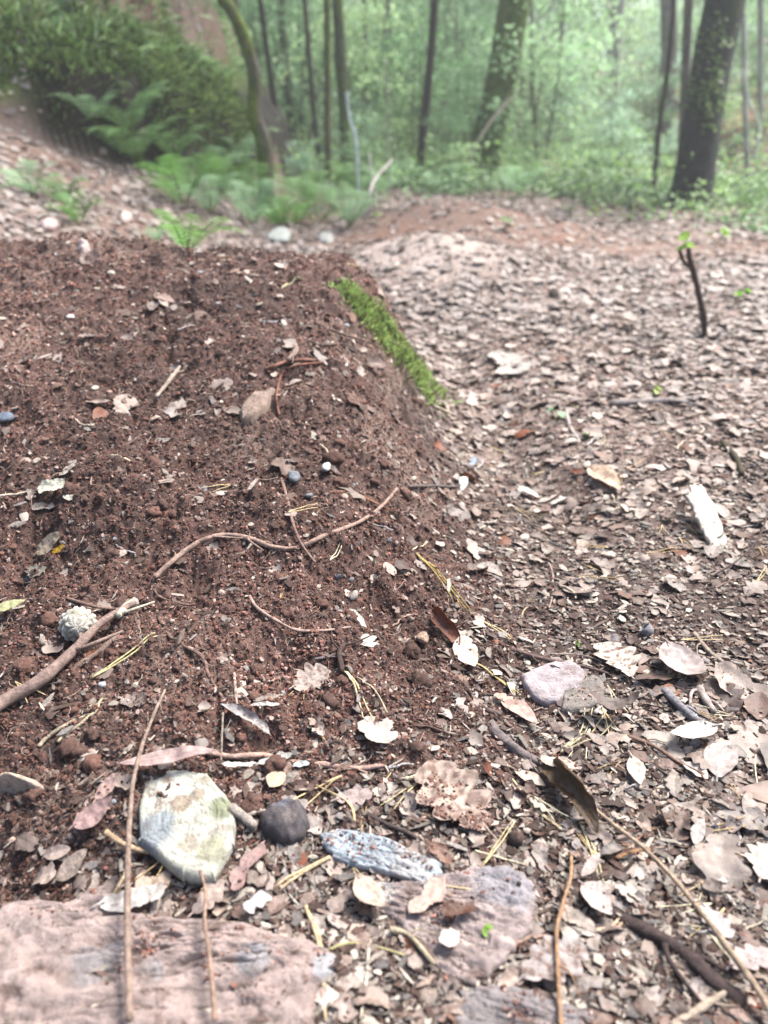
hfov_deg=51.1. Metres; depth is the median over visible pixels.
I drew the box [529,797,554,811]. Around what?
dead leaf
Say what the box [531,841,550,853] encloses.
dead leaf
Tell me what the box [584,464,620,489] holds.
dead leaf
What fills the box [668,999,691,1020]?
dead leaf
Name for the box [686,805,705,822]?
dead leaf
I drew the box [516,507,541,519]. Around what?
pine needles
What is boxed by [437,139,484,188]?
leafy shrub
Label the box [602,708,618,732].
pine needles
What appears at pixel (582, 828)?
pine needles
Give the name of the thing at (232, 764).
bark strip
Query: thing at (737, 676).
dead leaf
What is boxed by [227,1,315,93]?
leafy shrub
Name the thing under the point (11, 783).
rock
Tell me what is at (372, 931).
dead leaf
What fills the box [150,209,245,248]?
fern
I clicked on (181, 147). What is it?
fern
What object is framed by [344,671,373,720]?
pine needles
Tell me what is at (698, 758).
dead leaf
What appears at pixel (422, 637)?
pebble
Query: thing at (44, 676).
stick
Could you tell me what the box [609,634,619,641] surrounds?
pebble
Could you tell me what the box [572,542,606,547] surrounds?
pine needles
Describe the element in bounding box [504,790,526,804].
dead leaf
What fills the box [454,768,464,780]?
dead leaf
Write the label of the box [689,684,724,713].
twig
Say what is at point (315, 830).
dead leaf
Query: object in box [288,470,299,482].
pebble
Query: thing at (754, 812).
dead leaf
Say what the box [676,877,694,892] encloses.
dead leaf
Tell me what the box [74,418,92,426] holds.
twig
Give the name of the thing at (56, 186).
fern
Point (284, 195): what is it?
fern
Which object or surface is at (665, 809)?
dead leaf
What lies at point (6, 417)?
pebble
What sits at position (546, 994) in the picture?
dead leaf
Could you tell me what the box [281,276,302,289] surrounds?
pine needles
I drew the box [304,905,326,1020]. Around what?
pine needles
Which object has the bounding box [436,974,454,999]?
dead leaf
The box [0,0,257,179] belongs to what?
bank moss
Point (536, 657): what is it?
root
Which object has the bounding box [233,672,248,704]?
twig
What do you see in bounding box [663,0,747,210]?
tree
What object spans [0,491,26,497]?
twig
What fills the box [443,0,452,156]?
tree
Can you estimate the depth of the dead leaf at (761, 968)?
0.65 m
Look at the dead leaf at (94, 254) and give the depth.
1.78 m
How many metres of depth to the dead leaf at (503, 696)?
0.95 m
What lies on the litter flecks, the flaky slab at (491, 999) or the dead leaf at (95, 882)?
the dead leaf at (95, 882)
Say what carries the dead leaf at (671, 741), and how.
on the leaf litter
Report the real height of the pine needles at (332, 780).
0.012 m
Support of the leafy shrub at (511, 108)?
on the ground at (86, 142)
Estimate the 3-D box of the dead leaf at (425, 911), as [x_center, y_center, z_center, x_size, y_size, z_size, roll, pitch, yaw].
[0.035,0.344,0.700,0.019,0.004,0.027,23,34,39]
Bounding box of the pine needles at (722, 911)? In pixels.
[688,908,724,936]
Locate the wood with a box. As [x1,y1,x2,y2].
[280,0,682,104]
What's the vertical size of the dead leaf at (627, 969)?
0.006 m
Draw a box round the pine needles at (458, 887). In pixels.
[447,885,469,889]
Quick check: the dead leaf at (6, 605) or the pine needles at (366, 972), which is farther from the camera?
the dead leaf at (6, 605)
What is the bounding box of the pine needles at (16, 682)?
[15,681,44,702]
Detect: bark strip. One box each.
[221,761,257,766]
[251,701,280,705]
[254,693,279,700]
[257,751,291,763]
[293,760,308,766]
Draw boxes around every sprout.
[369,211,380,224]
[453,400,462,408]
[482,923,493,936]
[499,217,513,230]
[547,407,566,422]
[652,385,662,396]
[708,227,729,245]
[734,289,750,301]
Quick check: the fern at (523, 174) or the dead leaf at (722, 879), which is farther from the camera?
the fern at (523, 174)
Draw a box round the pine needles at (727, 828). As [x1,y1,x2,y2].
[710,815,746,831]
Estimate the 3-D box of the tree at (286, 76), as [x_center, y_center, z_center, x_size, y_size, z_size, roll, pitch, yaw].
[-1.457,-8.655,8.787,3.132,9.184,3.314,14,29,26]
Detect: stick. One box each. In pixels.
[0,597,154,711]
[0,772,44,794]
[76,634,123,667]
[564,408,580,441]
[610,392,711,405]
[668,990,735,1023]
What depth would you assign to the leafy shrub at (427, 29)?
15.12 m
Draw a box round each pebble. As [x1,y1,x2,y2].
[0,412,13,422]
[8,836,15,842]
[91,386,98,390]
[98,681,105,686]
[107,270,114,275]
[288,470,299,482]
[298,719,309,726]
[305,493,312,497]
[322,462,329,470]
[335,574,342,579]
[341,494,347,499]
[349,590,357,600]
[416,631,428,643]
[439,927,460,946]
[468,457,477,464]
[509,830,523,845]
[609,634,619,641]
[689,739,699,746]
[712,824,718,831]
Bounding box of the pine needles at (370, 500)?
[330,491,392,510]
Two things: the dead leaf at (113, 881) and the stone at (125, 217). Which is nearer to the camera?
the dead leaf at (113, 881)
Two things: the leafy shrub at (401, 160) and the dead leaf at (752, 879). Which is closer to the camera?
the dead leaf at (752, 879)
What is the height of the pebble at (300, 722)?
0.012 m
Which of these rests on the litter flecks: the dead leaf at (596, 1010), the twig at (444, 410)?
the dead leaf at (596, 1010)
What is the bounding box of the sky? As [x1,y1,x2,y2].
[277,0,680,103]
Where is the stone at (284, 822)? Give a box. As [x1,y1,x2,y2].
[259,798,309,845]
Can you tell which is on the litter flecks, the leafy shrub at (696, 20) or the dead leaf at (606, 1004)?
the dead leaf at (606, 1004)
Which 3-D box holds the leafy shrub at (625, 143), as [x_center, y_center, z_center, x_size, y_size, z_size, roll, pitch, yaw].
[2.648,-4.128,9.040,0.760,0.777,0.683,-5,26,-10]
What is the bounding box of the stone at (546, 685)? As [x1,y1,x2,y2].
[520,660,584,706]
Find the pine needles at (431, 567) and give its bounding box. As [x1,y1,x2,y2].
[416,553,474,614]
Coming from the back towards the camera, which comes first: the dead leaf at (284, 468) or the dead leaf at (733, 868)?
the dead leaf at (284, 468)
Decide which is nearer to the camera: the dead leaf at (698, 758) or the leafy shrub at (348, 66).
the dead leaf at (698, 758)
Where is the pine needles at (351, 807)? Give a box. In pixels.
[316,784,355,821]
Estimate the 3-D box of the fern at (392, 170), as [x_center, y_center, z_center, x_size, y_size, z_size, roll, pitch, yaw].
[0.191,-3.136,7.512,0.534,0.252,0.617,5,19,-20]
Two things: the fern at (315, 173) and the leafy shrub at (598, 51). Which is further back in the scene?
the leafy shrub at (598, 51)
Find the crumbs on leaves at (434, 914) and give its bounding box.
[2,352,762,1023]
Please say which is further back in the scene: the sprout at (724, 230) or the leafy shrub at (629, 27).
the leafy shrub at (629, 27)
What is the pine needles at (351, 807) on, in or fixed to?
on the ground at (86, 142)
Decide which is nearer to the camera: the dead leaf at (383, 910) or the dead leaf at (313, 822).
the dead leaf at (383, 910)
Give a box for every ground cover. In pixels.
[274,33,767,225]
[322,160,587,202]
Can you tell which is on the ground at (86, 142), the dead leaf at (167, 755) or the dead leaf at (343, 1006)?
the dead leaf at (167, 755)
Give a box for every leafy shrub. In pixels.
[215,0,388,159]
[220,0,323,91]
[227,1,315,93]
[229,0,280,81]
[229,0,355,108]
[232,0,427,149]
[248,2,292,96]
[253,6,336,137]
[255,0,412,149]
[261,0,428,159]
[273,0,371,121]
[283,139,324,189]
[299,7,378,121]
[301,0,479,161]
[305,85,394,165]
[315,0,457,126]
[331,42,424,149]
[332,0,424,93]
[334,0,484,165]
[334,111,397,181]
[345,0,467,132]
[357,0,494,140]
[360,0,488,156]
[361,0,519,145]
[369,82,427,165]
[370,1,492,123]
[393,0,521,158]
[393,151,411,170]
[417,0,647,163]
[417,62,480,161]
[420,106,474,181]
[434,6,494,144]
[437,0,540,112]
[437,0,582,100]
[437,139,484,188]
[438,0,653,135]
[460,0,603,121]
[460,0,650,178]
[460,10,551,121]
[471,53,547,155]
[474,0,644,130]
[515,28,587,133]
[515,144,543,179]
[516,63,593,166]
[521,39,619,165]
[540,0,623,104]
[549,117,611,182]
[561,51,598,129]
[562,75,650,163]
[569,55,636,129]
[573,16,609,79]
[578,89,622,150]
[584,0,658,106]
[584,83,663,170]
[591,0,653,78]
[591,108,652,168]
[602,0,699,118]
[606,0,683,78]
[612,0,698,113]
[616,84,655,136]
[618,65,680,162]
[622,0,739,72]
[643,24,693,96]
[647,1,756,83]
[652,118,678,172]
[660,0,767,99]
[666,22,764,120]
[692,21,765,100]
[694,0,767,60]
[720,93,741,139]
[735,0,767,76]
[736,0,767,53]
[737,18,767,95]
[747,0,767,49]
[764,59,767,113]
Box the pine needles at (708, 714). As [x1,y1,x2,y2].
[694,708,722,721]
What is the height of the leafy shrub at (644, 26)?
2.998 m
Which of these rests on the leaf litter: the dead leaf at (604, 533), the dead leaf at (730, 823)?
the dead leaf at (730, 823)
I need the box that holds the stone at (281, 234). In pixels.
[265,227,290,242]
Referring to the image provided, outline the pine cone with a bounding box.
[57,606,96,641]
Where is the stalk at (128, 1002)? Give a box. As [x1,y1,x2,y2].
[124,689,165,1022]
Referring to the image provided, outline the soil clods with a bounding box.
[0,267,512,825]
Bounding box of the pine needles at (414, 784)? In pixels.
[379,782,416,809]
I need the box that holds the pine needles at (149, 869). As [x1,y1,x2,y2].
[134,861,163,882]
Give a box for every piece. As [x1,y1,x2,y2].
[320,829,442,884]
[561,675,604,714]
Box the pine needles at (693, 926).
[677,923,716,937]
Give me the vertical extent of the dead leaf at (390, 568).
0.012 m
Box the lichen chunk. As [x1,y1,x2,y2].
[137,770,235,884]
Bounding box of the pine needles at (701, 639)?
[680,635,721,640]
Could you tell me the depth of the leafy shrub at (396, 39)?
16.08 m
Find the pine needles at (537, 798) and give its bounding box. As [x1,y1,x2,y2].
[534,796,568,821]
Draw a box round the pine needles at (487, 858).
[483,819,514,865]
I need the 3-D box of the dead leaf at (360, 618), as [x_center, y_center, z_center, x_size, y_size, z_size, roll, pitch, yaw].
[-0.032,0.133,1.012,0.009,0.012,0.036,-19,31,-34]
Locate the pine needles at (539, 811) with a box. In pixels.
[511,778,561,830]
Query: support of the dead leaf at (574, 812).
on the leaf litter
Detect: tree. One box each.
[217,0,274,215]
[233,0,242,58]
[257,0,278,109]
[278,0,297,158]
[302,0,321,175]
[324,0,331,194]
[332,0,354,177]
[362,0,369,156]
[380,0,392,157]
[416,0,438,175]
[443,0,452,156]
[464,0,530,174]
[547,0,564,141]
[583,3,611,81]
[594,0,625,149]
[650,0,675,194]
[651,0,677,156]
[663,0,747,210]
[677,0,693,153]
[741,10,749,178]
[757,0,763,128]
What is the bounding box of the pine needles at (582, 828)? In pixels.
[579,822,603,881]
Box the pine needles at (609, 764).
[596,760,620,773]
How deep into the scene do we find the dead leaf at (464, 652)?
1.01 m
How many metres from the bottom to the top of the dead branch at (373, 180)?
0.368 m
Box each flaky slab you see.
[0,886,336,1023]
[374,865,537,987]
[451,984,596,1023]
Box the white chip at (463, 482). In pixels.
[459,476,467,489]
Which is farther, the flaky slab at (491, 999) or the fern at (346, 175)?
the fern at (346, 175)
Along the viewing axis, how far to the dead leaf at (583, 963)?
0.66 m
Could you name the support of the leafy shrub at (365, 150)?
on the ground at (86, 142)
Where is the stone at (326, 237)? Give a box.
[317,231,334,243]
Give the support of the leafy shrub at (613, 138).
on the ground at (86, 142)
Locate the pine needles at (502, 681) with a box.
[477,663,519,693]
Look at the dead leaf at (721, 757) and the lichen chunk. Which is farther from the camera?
the dead leaf at (721, 757)
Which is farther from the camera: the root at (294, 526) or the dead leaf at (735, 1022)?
the root at (294, 526)
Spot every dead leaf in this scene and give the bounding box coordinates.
[0,599,25,610]
[14,831,38,851]
[26,564,46,577]
[31,861,55,884]
[33,532,60,556]
[43,844,70,859]
[52,544,64,552]
[52,849,86,883]
[59,462,74,474]
[67,796,111,830]
[77,748,98,760]
[79,250,98,264]
[83,873,98,891]
[86,399,111,402]
[90,882,164,911]
[92,407,107,418]
[92,772,118,802]
[103,875,118,891]
[111,393,137,416]
[114,773,136,789]
[118,745,221,765]
[120,692,143,706]
[131,902,149,913]
[135,871,170,887]
[146,746,171,769]
[157,912,170,916]
[163,398,188,410]
[163,900,174,914]
[187,879,227,918]
[212,378,232,392]
[212,900,228,915]
[229,840,266,889]
[229,865,247,881]
[232,899,255,923]
[233,984,247,1005]
[243,890,271,912]
[247,870,269,886]
[257,872,274,890]
[266,771,285,786]
[267,894,289,914]
[271,457,295,475]
[279,923,291,936]
[281,793,307,808]
[284,762,300,781]
[287,844,299,864]
[288,662,328,690]
[293,932,308,939]
[307,717,324,735]
[307,812,322,833]
[308,816,319,828]
[311,347,327,360]
[312,914,325,938]
[314,984,339,1010]
[326,857,344,875]
[327,887,352,912]
[327,912,357,928]
[328,951,341,967]
[330,784,372,805]
[332,993,357,1022]
[333,973,362,992]
[338,487,365,500]
[347,392,362,405]
[350,609,366,627]
[351,932,370,949]
[353,871,385,905]
[354,961,372,983]
[354,984,389,1007]
[356,364,365,376]
[357,351,384,367]
[357,716,397,742]
[361,634,376,646]
[361,921,379,942]
[374,877,383,885]
[376,895,404,917]
[383,562,396,575]
[398,934,417,949]
[400,792,417,815]
[408,877,445,913]
[408,956,435,968]
[414,760,496,839]
[414,904,435,917]
[414,939,433,959]
[420,978,437,1002]
[427,605,459,644]
[427,841,454,863]
[431,1005,451,1021]
[434,955,458,973]
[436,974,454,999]
[440,900,476,915]
[441,975,460,1000]
[441,994,467,1015]
[447,1000,466,1020]
[448,504,461,516]
[453,635,477,665]
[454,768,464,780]
[466,538,488,559]
[467,558,488,570]
[477,412,491,424]
[477,561,502,576]
[484,761,501,781]
[488,350,531,373]
[494,693,513,704]
[496,697,536,722]
[498,965,527,986]
[501,430,518,435]
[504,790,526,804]
[510,766,544,785]
[511,787,530,808]
[515,935,588,984]
[516,485,537,496]
[516,779,535,793]
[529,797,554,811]
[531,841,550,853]
[531,849,548,872]
[534,883,543,902]
[535,495,554,501]
[537,757,598,832]
[537,988,556,1003]
[541,543,553,553]
[541,756,579,768]
[542,978,556,991]
[547,398,571,405]
[550,901,597,931]
[551,496,566,503]
[560,925,594,943]
[561,879,580,895]
[563,587,591,592]
[568,527,598,534]
[570,807,598,820]
[571,973,604,991]
[574,944,597,968]
[575,539,592,556]
[577,880,611,914]
[578,578,595,589]
[579,503,602,517]
[581,852,599,875]
[582,933,600,953]
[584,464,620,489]
[584,770,608,784]
[584,826,612,845]
[585,1007,604,1023]
[588,688,641,709]
[589,557,616,568]
[589,1012,613,1023]
[593,642,641,682]
[595,917,626,932]
[596,531,612,536]
[598,993,622,1014]
[600,567,610,574]
[601,842,624,854]
[605,731,630,746]
[607,311,641,322]
[607,942,631,958]
[610,863,628,879]
[614,927,635,945]
[615,884,637,906]
[618,959,636,979]
[618,981,639,997]
[620,502,645,511]
[625,879,645,901]
[626,863,648,879]
[627,750,645,784]
[630,889,650,913]
[632,995,658,1017]
[635,671,673,679]
[636,812,650,831]
[641,730,684,772]
[642,985,664,1006]
[644,743,667,754]
[658,757,680,770]
[658,800,695,821]
[659,637,706,674]
[659,809,677,825]
[663,576,685,591]
[664,777,682,796]
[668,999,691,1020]
[670,720,722,737]
[670,927,683,953]
[672,477,689,482]
[674,809,690,827]
[676,765,692,776]
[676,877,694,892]
[681,760,707,778]
[681,873,698,882]
[683,820,698,830]
[686,751,709,768]
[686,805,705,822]
[688,842,743,905]
[689,977,708,998]
[690,819,705,847]
[692,833,751,896]
[693,871,722,891]
[698,899,734,937]
[699,404,716,414]
[700,937,724,955]
[701,678,743,712]
[703,740,737,782]
[703,775,722,794]
[703,840,727,882]
[704,542,722,557]
[706,799,767,829]
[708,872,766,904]
[710,797,736,809]
[712,887,735,893]
[713,380,736,384]
[714,502,730,518]
[714,564,739,581]
[714,661,767,698]
[723,815,741,833]
[725,558,753,566]
[725,943,767,970]
[726,1006,744,1023]
[727,744,747,757]
[728,720,767,763]
[730,1007,750,1023]
[731,967,754,978]
[733,382,752,388]
[735,930,761,949]
[742,792,765,819]
[743,579,767,594]
[744,692,767,719]
[744,875,757,895]
[745,842,767,882]
[755,965,767,970]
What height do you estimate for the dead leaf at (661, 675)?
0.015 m
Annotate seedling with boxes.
[676,231,707,337]
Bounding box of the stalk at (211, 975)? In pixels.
[199,869,217,1021]
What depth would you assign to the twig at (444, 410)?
1.86 m
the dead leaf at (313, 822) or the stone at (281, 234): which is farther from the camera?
the stone at (281, 234)
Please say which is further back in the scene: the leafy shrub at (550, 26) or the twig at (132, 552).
the leafy shrub at (550, 26)
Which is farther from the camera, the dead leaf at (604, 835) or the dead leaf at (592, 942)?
the dead leaf at (604, 835)
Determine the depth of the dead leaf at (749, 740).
0.89 m
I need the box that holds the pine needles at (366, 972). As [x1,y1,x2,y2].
[360,937,370,1023]
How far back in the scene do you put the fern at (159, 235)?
3.68 m
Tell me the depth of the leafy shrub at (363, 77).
8.72 m
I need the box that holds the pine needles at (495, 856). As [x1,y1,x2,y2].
[475,850,526,865]
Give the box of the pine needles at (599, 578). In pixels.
[575,575,622,580]
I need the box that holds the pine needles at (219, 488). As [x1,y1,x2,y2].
[203,484,230,491]
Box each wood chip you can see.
[31,502,54,509]
[37,478,64,492]
[63,494,72,499]
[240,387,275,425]
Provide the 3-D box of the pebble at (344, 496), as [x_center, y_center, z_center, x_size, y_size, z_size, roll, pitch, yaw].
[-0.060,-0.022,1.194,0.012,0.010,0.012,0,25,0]
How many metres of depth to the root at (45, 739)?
0.84 m
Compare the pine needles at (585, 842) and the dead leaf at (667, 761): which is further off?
the dead leaf at (667, 761)
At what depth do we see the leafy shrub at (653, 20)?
18.81 m
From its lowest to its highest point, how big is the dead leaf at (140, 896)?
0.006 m
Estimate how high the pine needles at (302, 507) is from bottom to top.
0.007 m
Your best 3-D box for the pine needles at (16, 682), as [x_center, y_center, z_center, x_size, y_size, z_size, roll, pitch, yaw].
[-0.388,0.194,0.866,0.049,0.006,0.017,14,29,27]
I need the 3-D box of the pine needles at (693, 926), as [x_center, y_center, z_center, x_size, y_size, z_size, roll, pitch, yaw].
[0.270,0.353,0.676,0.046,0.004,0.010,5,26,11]
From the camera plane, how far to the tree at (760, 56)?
8.30 m
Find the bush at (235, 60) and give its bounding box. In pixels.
[0,0,269,92]
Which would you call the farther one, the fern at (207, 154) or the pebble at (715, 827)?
the fern at (207, 154)
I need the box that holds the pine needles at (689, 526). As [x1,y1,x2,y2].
[679,517,697,533]
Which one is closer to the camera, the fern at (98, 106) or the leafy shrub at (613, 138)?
the fern at (98, 106)
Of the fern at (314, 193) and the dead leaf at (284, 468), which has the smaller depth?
the dead leaf at (284, 468)
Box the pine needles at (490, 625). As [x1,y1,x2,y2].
[484,621,511,638]
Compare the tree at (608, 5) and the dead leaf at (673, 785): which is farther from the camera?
the tree at (608, 5)
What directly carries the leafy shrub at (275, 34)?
on the ground at (86, 142)
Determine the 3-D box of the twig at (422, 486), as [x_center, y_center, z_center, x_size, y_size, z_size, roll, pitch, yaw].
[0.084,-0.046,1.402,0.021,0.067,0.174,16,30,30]
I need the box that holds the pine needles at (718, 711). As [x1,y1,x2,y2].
[692,703,736,717]
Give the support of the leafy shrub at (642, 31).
on the ground at (86, 142)
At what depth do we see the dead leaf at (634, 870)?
0.73 m
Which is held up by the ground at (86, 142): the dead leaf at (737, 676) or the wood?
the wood
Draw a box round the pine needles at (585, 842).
[565,817,594,854]
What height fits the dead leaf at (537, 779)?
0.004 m
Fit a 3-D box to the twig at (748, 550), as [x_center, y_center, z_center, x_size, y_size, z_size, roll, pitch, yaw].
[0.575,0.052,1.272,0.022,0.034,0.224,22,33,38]
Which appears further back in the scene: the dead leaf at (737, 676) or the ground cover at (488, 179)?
the ground cover at (488, 179)
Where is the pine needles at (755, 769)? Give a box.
[754,754,757,782]
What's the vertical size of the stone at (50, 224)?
0.066 m
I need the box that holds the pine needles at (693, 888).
[679,881,702,903]
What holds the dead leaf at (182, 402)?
on the ground at (86, 142)
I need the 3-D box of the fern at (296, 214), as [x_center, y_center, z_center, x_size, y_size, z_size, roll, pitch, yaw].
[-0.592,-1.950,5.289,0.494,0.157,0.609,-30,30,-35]
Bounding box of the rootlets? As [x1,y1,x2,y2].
[0,232,767,961]
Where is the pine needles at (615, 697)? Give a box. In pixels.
[607,685,628,713]
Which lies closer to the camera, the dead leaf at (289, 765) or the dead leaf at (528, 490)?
the dead leaf at (289, 765)
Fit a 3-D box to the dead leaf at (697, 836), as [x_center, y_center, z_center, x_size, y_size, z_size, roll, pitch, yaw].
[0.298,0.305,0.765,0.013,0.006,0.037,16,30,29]
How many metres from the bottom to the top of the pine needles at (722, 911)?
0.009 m
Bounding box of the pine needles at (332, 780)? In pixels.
[294,775,340,803]
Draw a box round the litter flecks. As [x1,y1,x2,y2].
[0,232,767,1023]
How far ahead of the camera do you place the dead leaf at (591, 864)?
0.74 m
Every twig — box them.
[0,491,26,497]
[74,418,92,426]
[103,829,148,854]
[112,863,131,893]
[114,543,134,553]
[154,366,183,397]
[220,712,230,759]
[227,803,265,829]
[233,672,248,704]
[314,653,336,659]
[331,631,375,673]
[366,521,392,530]
[366,811,419,839]
[387,762,413,769]
[389,926,440,965]
[391,614,417,626]
[408,483,459,487]
[409,725,449,735]
[430,333,462,341]
[431,402,455,415]
[457,750,463,768]
[474,459,483,468]
[511,934,548,952]
[536,423,557,436]
[547,379,567,382]
[560,585,576,598]
[585,437,599,446]
[593,705,602,714]
[627,734,716,791]
[653,674,684,689]
[661,687,702,720]
[689,424,703,436]
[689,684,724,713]
[692,632,723,661]
[697,929,732,947]
[710,512,767,577]
[720,440,767,475]
[736,830,741,846]
[745,918,767,929]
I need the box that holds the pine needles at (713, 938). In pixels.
[708,933,766,979]
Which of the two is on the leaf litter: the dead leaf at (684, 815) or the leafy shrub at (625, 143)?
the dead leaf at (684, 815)
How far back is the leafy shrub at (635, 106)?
13.05 m
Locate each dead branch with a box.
[345,92,359,198]
[366,159,392,211]
[369,153,377,209]
[464,96,512,179]
[742,70,760,159]
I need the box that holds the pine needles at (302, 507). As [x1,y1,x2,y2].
[288,503,317,512]
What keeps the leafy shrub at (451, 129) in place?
on the ground at (86, 142)
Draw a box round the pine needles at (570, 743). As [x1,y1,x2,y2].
[560,707,614,752]
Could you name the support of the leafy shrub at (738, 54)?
on the ground at (86, 142)
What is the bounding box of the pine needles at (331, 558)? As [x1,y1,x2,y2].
[330,543,341,560]
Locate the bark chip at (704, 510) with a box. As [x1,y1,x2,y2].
[685,483,727,552]
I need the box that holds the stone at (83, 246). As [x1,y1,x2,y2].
[78,238,90,253]
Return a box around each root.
[37,699,103,746]
[57,697,106,742]
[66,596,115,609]
[152,572,229,605]
[153,488,397,578]
[157,616,245,715]
[206,751,384,772]
[248,594,350,632]
[265,358,319,370]
[275,361,323,415]
[280,477,315,562]
[281,385,329,399]
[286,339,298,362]
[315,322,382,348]
[319,342,355,352]
[461,679,501,718]
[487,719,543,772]
[515,649,608,673]
[521,599,538,632]
[540,558,555,608]
[550,652,606,663]
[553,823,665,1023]
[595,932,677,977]
[606,906,747,1013]
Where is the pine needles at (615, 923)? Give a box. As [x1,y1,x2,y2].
[596,916,622,931]
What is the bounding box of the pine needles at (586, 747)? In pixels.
[567,728,590,757]
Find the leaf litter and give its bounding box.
[0,0,767,1023]
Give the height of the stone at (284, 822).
0.037 m
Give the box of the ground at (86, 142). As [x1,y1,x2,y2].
[0,0,767,1023]
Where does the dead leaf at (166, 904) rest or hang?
on the litter flecks
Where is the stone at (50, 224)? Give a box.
[39,217,60,232]
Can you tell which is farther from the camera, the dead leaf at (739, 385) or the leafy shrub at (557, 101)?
the leafy shrub at (557, 101)
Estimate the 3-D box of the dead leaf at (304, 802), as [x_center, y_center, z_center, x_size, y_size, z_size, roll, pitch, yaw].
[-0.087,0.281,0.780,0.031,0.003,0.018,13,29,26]
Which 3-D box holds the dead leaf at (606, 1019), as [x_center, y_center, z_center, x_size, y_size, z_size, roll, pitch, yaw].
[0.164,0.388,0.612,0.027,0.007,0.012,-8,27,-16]
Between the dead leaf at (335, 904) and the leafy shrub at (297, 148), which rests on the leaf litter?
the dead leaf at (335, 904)
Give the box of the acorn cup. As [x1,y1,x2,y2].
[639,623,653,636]
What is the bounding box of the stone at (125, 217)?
[119,211,132,224]
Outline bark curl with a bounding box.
[221,703,270,734]
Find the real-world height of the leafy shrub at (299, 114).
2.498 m
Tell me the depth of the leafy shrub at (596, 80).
16.43 m
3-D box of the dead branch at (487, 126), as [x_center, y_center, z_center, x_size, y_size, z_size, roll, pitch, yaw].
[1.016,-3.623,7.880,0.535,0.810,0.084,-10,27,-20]
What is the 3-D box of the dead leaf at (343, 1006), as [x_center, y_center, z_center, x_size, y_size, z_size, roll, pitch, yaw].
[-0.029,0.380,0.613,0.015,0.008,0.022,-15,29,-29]
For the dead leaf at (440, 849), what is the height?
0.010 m
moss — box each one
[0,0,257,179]
[324,274,457,425]
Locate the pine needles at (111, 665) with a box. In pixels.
[92,632,156,678]
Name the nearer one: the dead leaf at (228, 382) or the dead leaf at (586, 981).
the dead leaf at (586, 981)
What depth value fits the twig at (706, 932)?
0.67 m
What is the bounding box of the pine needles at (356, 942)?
[327,941,404,955]
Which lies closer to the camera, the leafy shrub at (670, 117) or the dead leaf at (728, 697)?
the dead leaf at (728, 697)
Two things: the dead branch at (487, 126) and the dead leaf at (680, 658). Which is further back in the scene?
the dead branch at (487, 126)
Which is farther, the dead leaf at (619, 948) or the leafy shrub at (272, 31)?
the leafy shrub at (272, 31)
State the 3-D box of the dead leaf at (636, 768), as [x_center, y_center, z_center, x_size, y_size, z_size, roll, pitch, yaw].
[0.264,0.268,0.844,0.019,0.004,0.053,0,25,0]
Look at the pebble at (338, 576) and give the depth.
1.05 m
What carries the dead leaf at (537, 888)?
on the ground at (86, 142)
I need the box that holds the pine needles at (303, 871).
[274,855,330,891]
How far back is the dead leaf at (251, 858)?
0.73 m
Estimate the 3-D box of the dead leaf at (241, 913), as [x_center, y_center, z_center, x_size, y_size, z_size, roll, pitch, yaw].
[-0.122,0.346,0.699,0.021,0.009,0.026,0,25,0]
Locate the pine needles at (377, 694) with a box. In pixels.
[357,677,387,712]
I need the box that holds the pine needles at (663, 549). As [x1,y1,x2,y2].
[647,546,679,552]
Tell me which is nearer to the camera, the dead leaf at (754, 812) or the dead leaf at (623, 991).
the dead leaf at (623, 991)
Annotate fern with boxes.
[0,159,55,194]
[19,172,91,204]
[43,190,105,225]
[44,81,131,125]
[79,81,171,134]
[87,116,191,162]
[132,154,232,207]
[138,125,210,160]
[138,225,170,240]
[147,157,226,189]
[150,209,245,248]
[169,172,244,213]
[184,151,257,193]
[187,146,256,173]
[189,157,279,204]
[205,178,296,223]
[215,126,281,169]
[226,164,287,198]
[241,173,315,211]
[246,196,307,224]
[263,198,334,224]
[274,171,332,205]
[277,184,352,222]
[284,152,322,185]
[296,154,323,175]
[297,170,355,194]
[304,180,358,208]
[314,155,388,193]
[320,184,387,227]
[333,147,387,165]
[336,176,393,205]
[355,161,411,194]
[377,159,435,187]
[408,161,481,194]
[478,165,553,195]
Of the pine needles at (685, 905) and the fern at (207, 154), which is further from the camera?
the fern at (207, 154)
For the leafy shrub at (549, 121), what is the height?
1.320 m
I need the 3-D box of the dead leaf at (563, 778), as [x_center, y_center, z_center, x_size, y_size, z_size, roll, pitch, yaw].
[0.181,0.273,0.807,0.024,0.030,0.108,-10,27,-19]
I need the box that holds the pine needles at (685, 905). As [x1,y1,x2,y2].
[655,903,711,917]
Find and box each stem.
[385,57,390,207]
[597,809,767,1013]
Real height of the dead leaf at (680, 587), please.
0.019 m
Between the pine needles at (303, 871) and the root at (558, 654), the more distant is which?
the root at (558, 654)
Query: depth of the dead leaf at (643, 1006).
0.62 m
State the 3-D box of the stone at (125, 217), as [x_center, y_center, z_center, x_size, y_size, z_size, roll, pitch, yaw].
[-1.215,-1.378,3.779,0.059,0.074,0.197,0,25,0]
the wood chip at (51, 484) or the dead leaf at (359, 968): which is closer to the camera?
the dead leaf at (359, 968)

